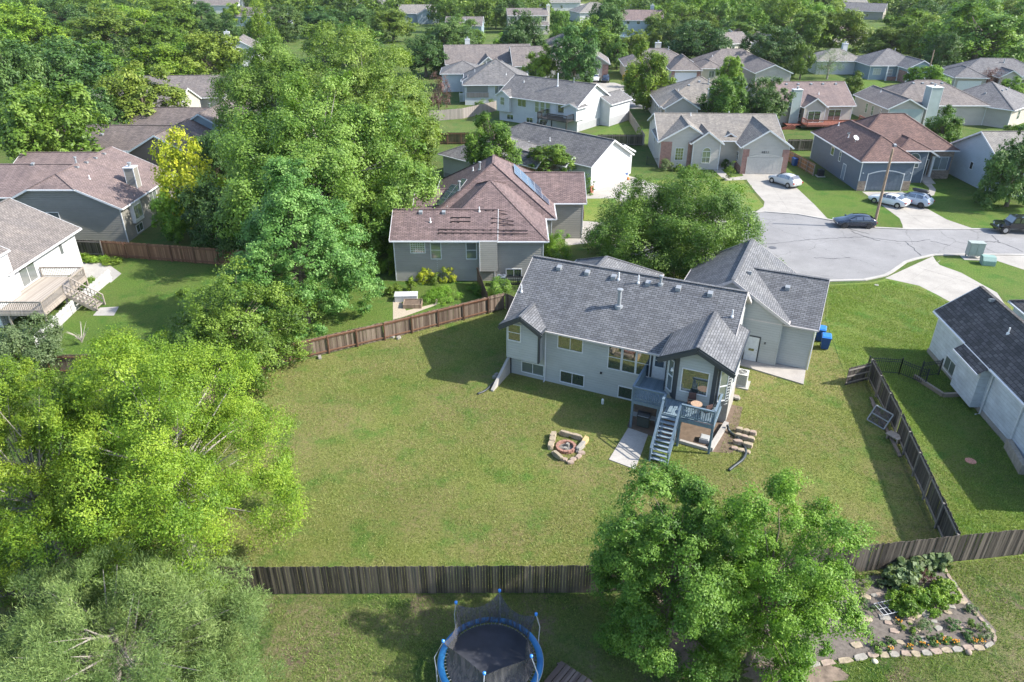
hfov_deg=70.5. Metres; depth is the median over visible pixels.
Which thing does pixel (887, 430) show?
border timber
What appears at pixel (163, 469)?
tree
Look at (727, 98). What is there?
tree
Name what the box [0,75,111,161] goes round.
tree
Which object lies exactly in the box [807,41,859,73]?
ranch house
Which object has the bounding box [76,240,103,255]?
wood fence
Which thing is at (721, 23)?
tree
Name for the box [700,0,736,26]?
tree
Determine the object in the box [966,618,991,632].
garden plant
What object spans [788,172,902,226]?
corner lawn
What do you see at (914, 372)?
iron gate
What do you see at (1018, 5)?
tree
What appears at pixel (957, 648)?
border stone
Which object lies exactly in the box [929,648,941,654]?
border stone
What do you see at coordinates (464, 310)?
wood fence
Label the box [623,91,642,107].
side street
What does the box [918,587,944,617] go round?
vegetable plant
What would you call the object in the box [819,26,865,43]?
ranch house
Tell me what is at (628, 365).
window
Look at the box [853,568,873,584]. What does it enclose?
garden plant
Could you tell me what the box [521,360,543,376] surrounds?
window
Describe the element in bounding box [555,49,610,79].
ranch house
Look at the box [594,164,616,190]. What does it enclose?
garage door
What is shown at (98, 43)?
tree
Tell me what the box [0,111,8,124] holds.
tree
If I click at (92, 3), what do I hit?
tree
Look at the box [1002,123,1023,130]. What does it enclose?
tree
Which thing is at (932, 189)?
footpath
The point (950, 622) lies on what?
garden plant
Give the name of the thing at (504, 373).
retaining wall
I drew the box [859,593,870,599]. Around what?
paving stone
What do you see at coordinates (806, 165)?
wood fence
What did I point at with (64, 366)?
wood fence
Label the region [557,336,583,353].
window
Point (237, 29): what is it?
tree
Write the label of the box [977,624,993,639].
garden plant
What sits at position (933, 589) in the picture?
vegetable plant
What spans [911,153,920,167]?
window
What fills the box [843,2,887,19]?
ranch house
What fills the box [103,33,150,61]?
tree
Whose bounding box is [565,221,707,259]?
driveway
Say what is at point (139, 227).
window
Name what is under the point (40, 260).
ranch house
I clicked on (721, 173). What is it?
footpath
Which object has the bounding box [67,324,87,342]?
bare shrub
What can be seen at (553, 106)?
door
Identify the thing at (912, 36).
tree
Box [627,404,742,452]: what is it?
bare soil
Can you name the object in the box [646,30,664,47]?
tree
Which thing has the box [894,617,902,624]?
marigold
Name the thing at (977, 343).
ranch house
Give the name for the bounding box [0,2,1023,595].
ground
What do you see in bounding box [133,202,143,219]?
window
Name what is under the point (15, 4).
tree
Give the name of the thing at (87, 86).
tree
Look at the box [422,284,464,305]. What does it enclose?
shrub
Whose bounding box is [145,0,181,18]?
tree
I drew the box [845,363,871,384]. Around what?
gate panel
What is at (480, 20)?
ranch house
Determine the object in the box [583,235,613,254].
shrub
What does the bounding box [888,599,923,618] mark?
vegetable plant
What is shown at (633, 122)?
wood fence
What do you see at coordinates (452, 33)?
tree
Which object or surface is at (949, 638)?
garden plant
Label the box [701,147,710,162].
window
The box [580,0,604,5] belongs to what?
field
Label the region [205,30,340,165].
tree
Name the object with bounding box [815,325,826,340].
wheelie bin
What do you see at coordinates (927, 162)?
door
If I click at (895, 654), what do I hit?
border stone
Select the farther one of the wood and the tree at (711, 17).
the wood
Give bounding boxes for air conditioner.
[496,274,505,287]
[735,368,750,389]
[815,169,824,176]
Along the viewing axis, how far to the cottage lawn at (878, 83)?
173.48 m
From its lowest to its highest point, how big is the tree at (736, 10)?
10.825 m
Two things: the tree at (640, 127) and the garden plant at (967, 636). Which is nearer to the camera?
the garden plant at (967, 636)
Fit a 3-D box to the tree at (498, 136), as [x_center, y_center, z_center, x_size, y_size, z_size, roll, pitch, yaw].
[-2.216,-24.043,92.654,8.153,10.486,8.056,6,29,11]
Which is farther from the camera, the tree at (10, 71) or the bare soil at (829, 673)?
the tree at (10, 71)
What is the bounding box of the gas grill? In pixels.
[633,410,655,427]
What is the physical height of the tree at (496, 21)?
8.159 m
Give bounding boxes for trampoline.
[434,589,543,681]
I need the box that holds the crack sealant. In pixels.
[771,228,1022,258]
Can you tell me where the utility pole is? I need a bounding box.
[873,149,893,226]
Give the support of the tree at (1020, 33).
on the ground at (640, 158)
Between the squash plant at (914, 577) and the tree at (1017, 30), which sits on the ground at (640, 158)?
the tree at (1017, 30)
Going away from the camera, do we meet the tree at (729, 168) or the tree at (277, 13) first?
the tree at (729, 168)
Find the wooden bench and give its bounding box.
[885,430,900,443]
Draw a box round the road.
[738,212,1023,278]
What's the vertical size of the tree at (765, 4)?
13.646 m
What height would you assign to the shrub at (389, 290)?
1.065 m
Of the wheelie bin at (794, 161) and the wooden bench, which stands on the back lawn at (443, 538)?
the wooden bench
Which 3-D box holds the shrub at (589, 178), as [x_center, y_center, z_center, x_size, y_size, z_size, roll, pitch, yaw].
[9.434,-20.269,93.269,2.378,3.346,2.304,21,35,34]
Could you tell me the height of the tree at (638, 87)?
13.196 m
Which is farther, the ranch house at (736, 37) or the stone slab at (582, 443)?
the ranch house at (736, 37)
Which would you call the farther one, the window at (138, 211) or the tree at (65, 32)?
the tree at (65, 32)
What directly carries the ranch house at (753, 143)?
on the ground at (640, 158)
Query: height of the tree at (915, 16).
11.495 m
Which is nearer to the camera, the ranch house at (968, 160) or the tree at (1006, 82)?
the ranch house at (968, 160)
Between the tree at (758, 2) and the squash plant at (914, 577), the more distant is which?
the tree at (758, 2)
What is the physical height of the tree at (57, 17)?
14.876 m
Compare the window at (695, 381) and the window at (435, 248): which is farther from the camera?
the window at (435, 248)
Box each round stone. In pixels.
[871,658,877,663]
[965,649,971,654]
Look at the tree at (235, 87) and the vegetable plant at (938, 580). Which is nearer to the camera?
the vegetable plant at (938, 580)
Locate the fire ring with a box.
[556,439,575,453]
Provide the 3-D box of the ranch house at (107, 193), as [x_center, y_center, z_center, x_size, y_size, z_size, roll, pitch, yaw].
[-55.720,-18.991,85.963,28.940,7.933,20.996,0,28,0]
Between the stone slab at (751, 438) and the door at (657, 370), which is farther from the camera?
the door at (657, 370)
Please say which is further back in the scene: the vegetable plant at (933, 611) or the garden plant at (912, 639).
the vegetable plant at (933, 611)
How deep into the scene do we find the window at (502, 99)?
133.32 m
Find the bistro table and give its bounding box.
[691,401,701,414]
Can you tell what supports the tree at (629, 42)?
on the ground at (640, 158)
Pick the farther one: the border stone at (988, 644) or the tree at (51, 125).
the tree at (51, 125)
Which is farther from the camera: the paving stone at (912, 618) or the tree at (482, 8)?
the tree at (482, 8)
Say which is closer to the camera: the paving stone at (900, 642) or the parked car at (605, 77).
the paving stone at (900, 642)
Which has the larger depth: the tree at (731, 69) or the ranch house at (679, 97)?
the tree at (731, 69)
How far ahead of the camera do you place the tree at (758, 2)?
283.19 m
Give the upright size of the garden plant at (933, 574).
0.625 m
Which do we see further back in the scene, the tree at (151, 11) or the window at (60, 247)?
the tree at (151, 11)
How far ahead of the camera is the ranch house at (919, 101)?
131.13 m
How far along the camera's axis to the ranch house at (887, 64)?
177.79 m
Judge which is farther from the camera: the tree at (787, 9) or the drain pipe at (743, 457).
the tree at (787, 9)
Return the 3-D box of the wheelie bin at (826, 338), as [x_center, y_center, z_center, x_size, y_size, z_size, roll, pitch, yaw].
[24.952,0.049,57.694,0.742,1.210,0.864,9,30,17]
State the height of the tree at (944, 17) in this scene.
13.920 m
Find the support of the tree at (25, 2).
on the ground at (640, 158)
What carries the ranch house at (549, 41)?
on the ground at (640, 158)
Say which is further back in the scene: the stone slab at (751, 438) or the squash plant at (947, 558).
the stone slab at (751, 438)
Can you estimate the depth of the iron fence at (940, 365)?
53.73 m
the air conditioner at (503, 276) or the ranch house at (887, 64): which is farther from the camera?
the ranch house at (887, 64)
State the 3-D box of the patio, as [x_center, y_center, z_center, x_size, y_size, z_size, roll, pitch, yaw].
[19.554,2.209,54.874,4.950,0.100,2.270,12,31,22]
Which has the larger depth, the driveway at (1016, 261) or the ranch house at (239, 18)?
the ranch house at (239, 18)
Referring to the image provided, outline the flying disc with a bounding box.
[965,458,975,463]
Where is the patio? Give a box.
[740,359,805,383]
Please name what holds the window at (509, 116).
in the ranch house at (576, 106)
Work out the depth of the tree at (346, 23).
209.35 m
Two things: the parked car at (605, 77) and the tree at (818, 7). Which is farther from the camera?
the tree at (818, 7)
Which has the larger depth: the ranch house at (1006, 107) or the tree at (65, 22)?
the tree at (65, 22)
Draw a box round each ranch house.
[0,146,174,241]
[0,198,105,327]
[56,99,260,178]
[92,75,226,106]
[193,0,244,13]
[219,30,262,65]
[232,7,292,26]
[389,154,586,284]
[398,4,442,23]
[437,122,635,191]
[439,59,527,104]
[444,37,556,77]
[445,16,484,37]
[494,73,632,131]
[498,238,829,462]
[539,0,580,10]
[544,32,601,51]
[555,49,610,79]
[568,2,601,21]
[619,40,702,82]
[647,112,794,173]
[649,76,745,114]
[690,48,793,84]
[707,31,751,51]
[728,28,770,51]
[740,81,864,129]
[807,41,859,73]
[810,113,959,190]
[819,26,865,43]
[843,0,867,2]
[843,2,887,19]
[852,80,990,125]
[853,48,932,82]
[927,286,1023,457]
[942,57,1023,89]
[949,131,1023,196]
[962,81,1023,127]
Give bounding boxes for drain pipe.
[477,379,495,394]
[726,424,746,470]
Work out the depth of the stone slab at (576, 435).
47.06 m
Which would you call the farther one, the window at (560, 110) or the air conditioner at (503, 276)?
the window at (560, 110)
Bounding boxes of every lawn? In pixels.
[0,257,482,371]
[0,557,1023,681]
[101,276,938,591]
[583,176,763,220]
[590,120,636,143]
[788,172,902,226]
[826,278,1023,562]
[856,78,891,90]
[905,177,1023,227]
[936,257,1023,300]
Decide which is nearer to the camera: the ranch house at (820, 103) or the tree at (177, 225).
the tree at (177, 225)
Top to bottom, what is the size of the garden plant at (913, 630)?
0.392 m
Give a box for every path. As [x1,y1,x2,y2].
[71,262,120,281]
[93,307,117,315]
[393,299,439,318]
[609,428,647,468]
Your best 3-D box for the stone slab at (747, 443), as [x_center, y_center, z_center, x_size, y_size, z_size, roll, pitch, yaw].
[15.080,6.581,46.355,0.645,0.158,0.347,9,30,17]
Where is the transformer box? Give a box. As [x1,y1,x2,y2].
[979,254,996,266]
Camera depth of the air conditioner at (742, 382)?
52.59 m
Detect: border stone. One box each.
[820,659,836,665]
[837,657,853,663]
[854,653,867,660]
[867,652,878,657]
[878,652,889,657]
[889,651,899,657]
[901,650,911,656]
[911,650,920,656]
[921,649,931,655]
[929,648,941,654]
[941,647,952,652]
[952,646,961,651]
[962,644,973,650]
[973,645,984,650]
[984,641,993,648]
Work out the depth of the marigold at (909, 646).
32.96 m
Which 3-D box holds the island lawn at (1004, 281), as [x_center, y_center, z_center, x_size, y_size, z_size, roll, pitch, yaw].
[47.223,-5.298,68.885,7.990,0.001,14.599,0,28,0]
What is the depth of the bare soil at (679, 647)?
33.07 m
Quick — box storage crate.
[699,434,709,443]
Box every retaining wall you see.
[491,357,509,391]
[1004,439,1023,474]
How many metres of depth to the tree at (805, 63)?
175.88 m
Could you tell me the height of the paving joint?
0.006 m
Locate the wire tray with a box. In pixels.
[873,599,898,616]
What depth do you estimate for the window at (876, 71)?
177.62 m
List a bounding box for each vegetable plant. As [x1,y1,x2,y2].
[884,588,917,616]
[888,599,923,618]
[898,583,924,601]
[901,585,934,607]
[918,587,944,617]
[927,584,950,611]
[929,575,954,596]
[939,578,963,604]
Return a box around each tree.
[0,0,24,17]
[0,3,71,48]
[0,23,20,40]
[0,31,114,112]
[0,36,56,115]
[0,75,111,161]
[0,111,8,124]
[0,310,65,385]
[0,327,313,619]
[0,351,129,610]
[0,515,292,681]
[3,0,41,15]
[8,37,63,72]
[32,27,81,53]
[35,0,89,31]
[59,18,87,44]
[59,76,98,111]
[62,86,130,124]
[64,323,209,418]
[65,6,148,50]
[70,38,131,71]
[79,0,110,9]
[80,3,120,28]
[87,54,150,85]
[91,59,191,124]
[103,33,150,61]
[108,3,134,18]
[111,0,133,7]
[116,6,154,34]
[118,7,151,17]
[125,16,181,54]
[128,42,198,74]
[133,2,155,18]
[138,7,158,21]
[138,13,182,44]
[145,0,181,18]
[147,123,227,233]
[148,186,194,243]
[160,4,202,35]
[163,254,322,396]
[171,29,246,74]
[171,32,205,63]
[171,182,254,261]
[176,41,196,70]
[188,0,215,19]
[191,129,235,189]
[193,66,444,251]
[196,12,238,41]
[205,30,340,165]
[217,154,385,343]
[218,2,246,21]
[223,20,240,34]
[238,0,279,48]
[246,23,272,46]
[263,2,306,42]
[278,24,449,164]
[296,19,338,61]
[302,5,341,37]
[330,16,373,32]
[331,27,369,66]
[335,19,378,67]
[337,181,404,257]
[338,4,375,31]
[346,21,383,60]
[354,90,440,199]
[369,8,419,42]
[401,34,449,76]
[421,16,477,50]
[426,71,450,109]
[434,0,466,22]
[445,13,485,43]
[461,110,522,165]
[462,0,494,26]
[487,8,506,28]
[492,32,505,43]
[496,0,525,26]
[499,9,546,45]
[520,44,560,78]
[526,144,576,171]
[545,8,569,37]
[547,23,601,82]
[562,14,619,54]
[579,161,788,279]
[586,455,761,681]
[587,0,627,44]
[605,36,628,68]
[620,28,647,54]
[621,39,676,111]
[636,126,642,140]
[643,10,674,39]
[646,3,664,17]
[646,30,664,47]
[656,22,683,46]
[659,0,691,22]
[664,18,734,58]
[665,2,702,24]
[675,12,719,36]
[679,0,712,28]
[682,0,709,19]
[685,465,878,681]
[696,73,749,112]
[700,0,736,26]
[714,18,738,28]
[714,55,743,81]
[715,0,731,13]
[721,0,756,14]
[722,161,736,180]
[725,8,749,22]
[726,21,760,34]
[729,5,743,19]
[737,6,769,32]
[738,24,805,71]
[740,75,795,118]
[747,0,773,11]
[755,0,781,23]
[761,0,796,25]
[767,0,806,40]
[771,14,792,36]
[777,9,834,52]
[788,42,816,79]
[796,0,814,11]
[805,0,820,10]
[810,48,849,78]
[811,2,835,13]
[820,8,875,54]
[843,70,863,99]
[860,26,918,52]
[868,7,928,51]
[898,11,943,58]
[899,10,928,28]
[899,64,951,83]
[907,0,943,17]
[913,0,1023,64]
[922,30,964,66]
[924,104,964,142]
[930,4,948,19]
[940,2,985,20]
[941,0,967,12]
[952,6,989,30]
[970,124,1023,210]
[980,0,1008,9]
[980,0,1011,14]
[982,67,1004,83]
[990,12,1023,44]
[993,0,1019,12]
[993,31,1023,57]
[1001,76,1023,92]
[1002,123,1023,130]
[1004,1,1023,16]
[1004,18,1023,34]
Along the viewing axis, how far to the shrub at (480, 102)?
147.85 m
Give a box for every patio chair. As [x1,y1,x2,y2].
[687,392,696,403]
[700,404,712,418]
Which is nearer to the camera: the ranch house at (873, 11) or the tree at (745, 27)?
the tree at (745, 27)
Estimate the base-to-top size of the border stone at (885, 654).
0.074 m
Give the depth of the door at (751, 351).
55.54 m
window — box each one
[46,212,59,218]
[58,243,64,255]
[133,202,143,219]
[136,221,143,233]
[148,189,157,200]
[410,242,425,252]
[430,243,441,258]
[466,243,476,258]
[495,86,502,93]
[500,97,504,104]
[506,268,521,275]
[507,114,513,119]
[507,324,520,342]
[518,99,525,106]
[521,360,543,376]
[526,117,532,122]
[535,101,538,111]
[540,102,544,113]
[546,103,549,113]
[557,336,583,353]
[558,105,563,113]
[559,370,584,386]
[607,346,622,370]
[617,385,631,399]
[621,349,636,373]
[635,352,650,376]
[666,360,674,391]
[674,148,683,160]
[679,367,709,396]
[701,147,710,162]
[708,71,714,76]
[716,371,728,401]
[807,111,820,122]
[827,109,841,119]
[830,146,834,155]
[872,68,881,74]
[887,69,892,75]
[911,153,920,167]
[932,157,948,169]
[942,354,955,377]
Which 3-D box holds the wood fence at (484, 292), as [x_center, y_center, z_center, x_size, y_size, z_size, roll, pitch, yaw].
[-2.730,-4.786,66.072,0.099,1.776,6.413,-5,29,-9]
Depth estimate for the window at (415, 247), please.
68.20 m
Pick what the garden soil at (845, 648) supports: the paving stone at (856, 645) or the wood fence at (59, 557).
the paving stone at (856, 645)
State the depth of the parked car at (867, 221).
82.64 m
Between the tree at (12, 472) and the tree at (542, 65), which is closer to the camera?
the tree at (12, 472)
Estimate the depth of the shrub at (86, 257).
74.09 m
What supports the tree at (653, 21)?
on the ground at (640, 158)
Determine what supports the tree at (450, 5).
on the ground at (640, 158)
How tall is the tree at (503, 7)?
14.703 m
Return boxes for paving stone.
[849,642,862,648]
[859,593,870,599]
[878,614,892,620]
[884,620,891,624]
[889,628,899,633]
[896,640,904,644]
[902,616,914,620]
[917,636,929,643]
[922,609,931,617]
[934,625,942,631]
[956,623,967,628]
[958,598,966,603]
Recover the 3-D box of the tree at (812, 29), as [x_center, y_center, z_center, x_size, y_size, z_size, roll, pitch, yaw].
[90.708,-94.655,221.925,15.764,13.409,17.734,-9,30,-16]
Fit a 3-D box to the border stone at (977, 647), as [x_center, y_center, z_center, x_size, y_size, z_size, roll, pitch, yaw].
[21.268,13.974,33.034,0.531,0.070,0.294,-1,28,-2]
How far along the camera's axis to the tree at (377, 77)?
94.93 m
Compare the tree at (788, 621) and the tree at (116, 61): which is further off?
the tree at (116, 61)
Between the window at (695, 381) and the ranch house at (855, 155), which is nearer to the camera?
the window at (695, 381)
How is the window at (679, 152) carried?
in the ranch house at (753, 143)
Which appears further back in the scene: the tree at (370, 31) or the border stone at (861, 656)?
the tree at (370, 31)
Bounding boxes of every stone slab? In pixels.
[548,440,553,447]
[549,435,555,441]
[553,450,562,459]
[560,430,571,435]
[570,433,581,438]
[576,440,585,449]
[582,435,588,444]
[733,439,742,443]
[743,428,749,432]
[743,441,752,446]
[748,435,754,440]
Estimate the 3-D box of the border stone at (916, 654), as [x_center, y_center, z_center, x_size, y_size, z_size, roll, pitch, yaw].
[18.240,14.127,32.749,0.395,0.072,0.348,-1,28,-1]
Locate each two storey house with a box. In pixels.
[506,4,549,34]
[620,4,663,35]
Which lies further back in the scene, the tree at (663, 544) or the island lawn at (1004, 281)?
the island lawn at (1004, 281)
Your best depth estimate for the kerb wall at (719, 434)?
46.62 m
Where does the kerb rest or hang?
on the road
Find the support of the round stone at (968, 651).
on the foreground lawn at (348, 602)
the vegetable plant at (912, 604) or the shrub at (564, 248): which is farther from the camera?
the shrub at (564, 248)
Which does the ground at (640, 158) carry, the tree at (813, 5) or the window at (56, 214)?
the tree at (813, 5)
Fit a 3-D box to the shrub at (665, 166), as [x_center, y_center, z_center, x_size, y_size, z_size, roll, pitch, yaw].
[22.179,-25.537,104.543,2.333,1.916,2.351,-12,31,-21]
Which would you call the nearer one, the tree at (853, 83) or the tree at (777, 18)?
the tree at (853, 83)
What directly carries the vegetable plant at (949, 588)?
on the garden soil at (845, 648)
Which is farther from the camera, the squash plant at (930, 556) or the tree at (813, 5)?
the tree at (813, 5)
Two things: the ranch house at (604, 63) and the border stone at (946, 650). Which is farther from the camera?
the ranch house at (604, 63)
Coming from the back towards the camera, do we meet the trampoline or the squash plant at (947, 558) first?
the squash plant at (947, 558)
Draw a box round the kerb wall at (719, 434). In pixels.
[674,421,728,451]
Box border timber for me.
[869,397,901,456]
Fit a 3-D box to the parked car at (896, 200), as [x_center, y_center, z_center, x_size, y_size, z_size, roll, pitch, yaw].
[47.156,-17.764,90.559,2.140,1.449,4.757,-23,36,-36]
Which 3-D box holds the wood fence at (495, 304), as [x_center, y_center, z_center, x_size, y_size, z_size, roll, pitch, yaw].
[-0.213,-3.126,63.146,3.555,1.626,1.452,11,30,19]
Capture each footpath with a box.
[714,169,745,180]
[925,184,935,195]
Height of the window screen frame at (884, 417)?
1.010 m
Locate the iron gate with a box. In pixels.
[898,358,929,381]
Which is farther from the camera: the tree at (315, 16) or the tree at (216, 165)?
the tree at (315, 16)
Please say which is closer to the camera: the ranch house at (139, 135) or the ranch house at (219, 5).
the ranch house at (139, 135)
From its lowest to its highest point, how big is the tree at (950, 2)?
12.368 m
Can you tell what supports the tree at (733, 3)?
on the ground at (640, 158)
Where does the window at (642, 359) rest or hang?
in the ranch house at (631, 332)
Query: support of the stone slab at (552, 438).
on the stone slab
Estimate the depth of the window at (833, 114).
130.90 m
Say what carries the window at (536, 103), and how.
in the ranch house at (576, 106)
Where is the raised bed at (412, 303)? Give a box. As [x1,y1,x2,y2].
[403,299,422,308]
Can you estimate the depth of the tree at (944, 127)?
108.67 m
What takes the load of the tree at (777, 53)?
on the ground at (640, 158)
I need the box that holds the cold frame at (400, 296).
[394,291,417,301]
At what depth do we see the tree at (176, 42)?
179.90 m
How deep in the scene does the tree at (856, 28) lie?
219.13 m
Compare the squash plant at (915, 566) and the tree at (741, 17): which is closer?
the squash plant at (915, 566)
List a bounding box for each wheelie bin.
[791,157,798,165]
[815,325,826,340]
[820,332,831,349]
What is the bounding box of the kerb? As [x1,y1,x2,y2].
[699,211,1023,281]
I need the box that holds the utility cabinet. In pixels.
[959,240,986,260]
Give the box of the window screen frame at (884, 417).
[867,405,893,429]
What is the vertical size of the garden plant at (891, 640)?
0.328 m
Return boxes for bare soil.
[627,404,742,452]
[632,596,702,668]
[741,663,847,681]
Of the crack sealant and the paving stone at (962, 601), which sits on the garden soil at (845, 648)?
the paving stone at (962, 601)
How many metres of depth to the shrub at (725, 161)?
105.11 m
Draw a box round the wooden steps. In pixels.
[544,661,591,681]
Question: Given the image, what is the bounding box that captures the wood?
[0,0,985,24]
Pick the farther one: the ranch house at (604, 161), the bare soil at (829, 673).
the ranch house at (604, 161)
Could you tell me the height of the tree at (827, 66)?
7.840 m
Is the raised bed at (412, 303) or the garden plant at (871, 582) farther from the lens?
the raised bed at (412, 303)
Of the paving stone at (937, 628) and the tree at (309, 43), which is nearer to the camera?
the paving stone at (937, 628)
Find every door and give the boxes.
[18,261,38,287]
[551,104,555,113]
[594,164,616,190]
[650,355,665,379]
[674,73,696,82]
[742,335,760,361]
[745,154,782,173]
[840,163,846,179]
[864,170,904,190]
[923,159,929,174]
[956,81,981,89]
[983,262,994,265]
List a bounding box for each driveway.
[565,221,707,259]
[587,176,727,228]
[591,82,642,108]
[743,174,826,217]
[863,192,969,227]
[886,256,1003,302]
[995,255,1023,268]
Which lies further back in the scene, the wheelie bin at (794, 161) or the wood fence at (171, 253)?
the wheelie bin at (794, 161)
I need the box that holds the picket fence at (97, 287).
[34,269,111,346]
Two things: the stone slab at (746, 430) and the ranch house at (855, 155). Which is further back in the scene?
the ranch house at (855, 155)
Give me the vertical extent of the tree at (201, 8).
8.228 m
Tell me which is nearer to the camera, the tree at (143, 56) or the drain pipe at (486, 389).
the drain pipe at (486, 389)
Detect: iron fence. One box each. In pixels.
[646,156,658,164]
[867,356,903,374]
[919,358,943,376]
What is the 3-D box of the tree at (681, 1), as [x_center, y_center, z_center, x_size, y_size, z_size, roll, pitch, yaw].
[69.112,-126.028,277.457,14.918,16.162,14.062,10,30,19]
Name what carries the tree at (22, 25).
on the ground at (640, 158)
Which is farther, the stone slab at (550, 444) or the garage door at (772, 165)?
the garage door at (772, 165)
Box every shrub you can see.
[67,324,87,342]
[77,275,96,291]
[80,254,97,261]
[84,254,109,262]
[101,256,122,265]
[376,245,394,275]
[384,283,403,296]
[405,276,416,290]
[415,267,433,284]
[422,284,464,305]
[427,272,440,284]
[439,266,456,282]
[466,282,486,295]
[474,99,484,104]
[483,275,511,305]
[544,229,574,256]
[545,248,561,258]
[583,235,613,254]
[585,173,595,195]
[660,157,673,170]
[673,164,683,171]
[721,158,730,167]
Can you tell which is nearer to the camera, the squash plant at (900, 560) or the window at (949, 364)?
the squash plant at (900, 560)
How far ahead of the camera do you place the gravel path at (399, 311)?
64.04 m
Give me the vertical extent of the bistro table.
0.737 m
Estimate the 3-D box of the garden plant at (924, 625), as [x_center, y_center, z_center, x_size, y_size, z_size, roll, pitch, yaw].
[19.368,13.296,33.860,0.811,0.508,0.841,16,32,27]
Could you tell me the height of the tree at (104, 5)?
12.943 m
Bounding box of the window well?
[913,374,959,397]
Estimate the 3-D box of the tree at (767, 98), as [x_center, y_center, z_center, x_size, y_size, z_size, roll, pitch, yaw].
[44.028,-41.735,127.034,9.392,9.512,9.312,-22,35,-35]
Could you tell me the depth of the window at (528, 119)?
132.19 m
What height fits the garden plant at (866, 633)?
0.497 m
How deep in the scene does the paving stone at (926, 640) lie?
33.38 m
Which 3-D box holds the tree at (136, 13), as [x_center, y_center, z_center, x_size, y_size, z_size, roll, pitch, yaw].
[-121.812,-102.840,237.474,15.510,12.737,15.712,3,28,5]
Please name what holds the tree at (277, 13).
on the ground at (640, 158)
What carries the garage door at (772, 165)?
in the ranch house at (753, 143)
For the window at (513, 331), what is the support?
in the ranch house at (631, 332)
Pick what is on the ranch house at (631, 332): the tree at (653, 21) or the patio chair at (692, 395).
the patio chair at (692, 395)
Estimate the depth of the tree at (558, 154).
94.32 m
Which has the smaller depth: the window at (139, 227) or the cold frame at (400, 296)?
the cold frame at (400, 296)
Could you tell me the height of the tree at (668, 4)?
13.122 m
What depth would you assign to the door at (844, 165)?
99.71 m
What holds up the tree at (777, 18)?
on the ground at (640, 158)
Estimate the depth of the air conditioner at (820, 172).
101.75 m
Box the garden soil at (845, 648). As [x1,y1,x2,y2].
[741,569,995,662]
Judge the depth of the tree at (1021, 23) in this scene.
196.60 m
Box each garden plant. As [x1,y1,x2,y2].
[845,576,870,593]
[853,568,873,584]
[859,593,879,612]
[859,621,875,639]
[870,640,886,655]
[874,579,884,587]
[885,636,896,645]
[900,622,915,634]
[909,633,922,644]
[916,617,935,633]
[919,569,936,577]
[920,568,934,582]
[924,635,936,646]
[930,633,942,642]
[940,632,952,644]
[945,617,961,631]
[960,628,975,643]
[963,603,978,615]
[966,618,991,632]
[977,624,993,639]
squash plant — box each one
[881,564,907,584]
[884,564,911,591]
[886,556,910,570]
[896,569,922,586]
[898,556,924,573]
[905,555,932,572]
[922,552,937,571]
[925,552,945,571]
[937,548,953,569]
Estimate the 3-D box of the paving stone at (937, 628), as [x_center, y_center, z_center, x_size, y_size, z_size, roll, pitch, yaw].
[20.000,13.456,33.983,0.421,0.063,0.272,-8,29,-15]
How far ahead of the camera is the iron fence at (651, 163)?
107.06 m
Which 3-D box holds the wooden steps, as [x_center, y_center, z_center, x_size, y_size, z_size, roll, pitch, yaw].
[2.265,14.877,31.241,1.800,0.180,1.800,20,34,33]
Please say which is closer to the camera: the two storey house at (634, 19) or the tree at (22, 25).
the tree at (22, 25)
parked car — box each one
[592,73,599,81]
[601,74,609,82]
[768,172,802,187]
[832,213,877,228]
[868,193,911,208]
[897,187,934,208]
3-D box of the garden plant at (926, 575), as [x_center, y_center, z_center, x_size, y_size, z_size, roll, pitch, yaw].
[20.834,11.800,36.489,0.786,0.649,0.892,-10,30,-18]
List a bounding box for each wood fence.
[0,529,1023,596]
[1,354,231,376]
[51,360,230,568]
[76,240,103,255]
[100,240,309,269]
[233,297,488,368]
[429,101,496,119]
[437,132,471,143]
[476,268,487,310]
[489,293,513,312]
[597,134,642,145]
[628,111,644,144]
[787,139,812,150]
[788,151,814,175]
[867,359,960,546]
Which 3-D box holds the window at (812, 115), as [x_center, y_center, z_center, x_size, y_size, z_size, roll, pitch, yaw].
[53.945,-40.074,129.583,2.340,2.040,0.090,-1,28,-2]
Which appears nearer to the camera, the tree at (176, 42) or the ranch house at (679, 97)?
the ranch house at (679, 97)
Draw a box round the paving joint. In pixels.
[601,176,979,290]
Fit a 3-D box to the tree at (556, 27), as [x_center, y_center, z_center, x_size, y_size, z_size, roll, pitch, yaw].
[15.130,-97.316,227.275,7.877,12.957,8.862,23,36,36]
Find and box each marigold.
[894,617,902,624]
[904,643,913,649]
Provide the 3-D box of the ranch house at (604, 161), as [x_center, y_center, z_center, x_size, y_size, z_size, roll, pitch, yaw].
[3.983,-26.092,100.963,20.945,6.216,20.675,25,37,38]
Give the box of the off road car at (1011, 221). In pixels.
[990,214,1023,233]
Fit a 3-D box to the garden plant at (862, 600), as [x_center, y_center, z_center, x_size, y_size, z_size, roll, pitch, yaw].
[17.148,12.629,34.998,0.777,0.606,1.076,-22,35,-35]
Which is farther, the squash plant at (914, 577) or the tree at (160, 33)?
the tree at (160, 33)
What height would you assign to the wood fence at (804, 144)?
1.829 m
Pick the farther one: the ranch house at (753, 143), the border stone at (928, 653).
the ranch house at (753, 143)
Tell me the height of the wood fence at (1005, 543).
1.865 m
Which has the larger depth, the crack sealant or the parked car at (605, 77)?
the parked car at (605, 77)
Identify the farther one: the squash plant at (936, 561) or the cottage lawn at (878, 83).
the cottage lawn at (878, 83)

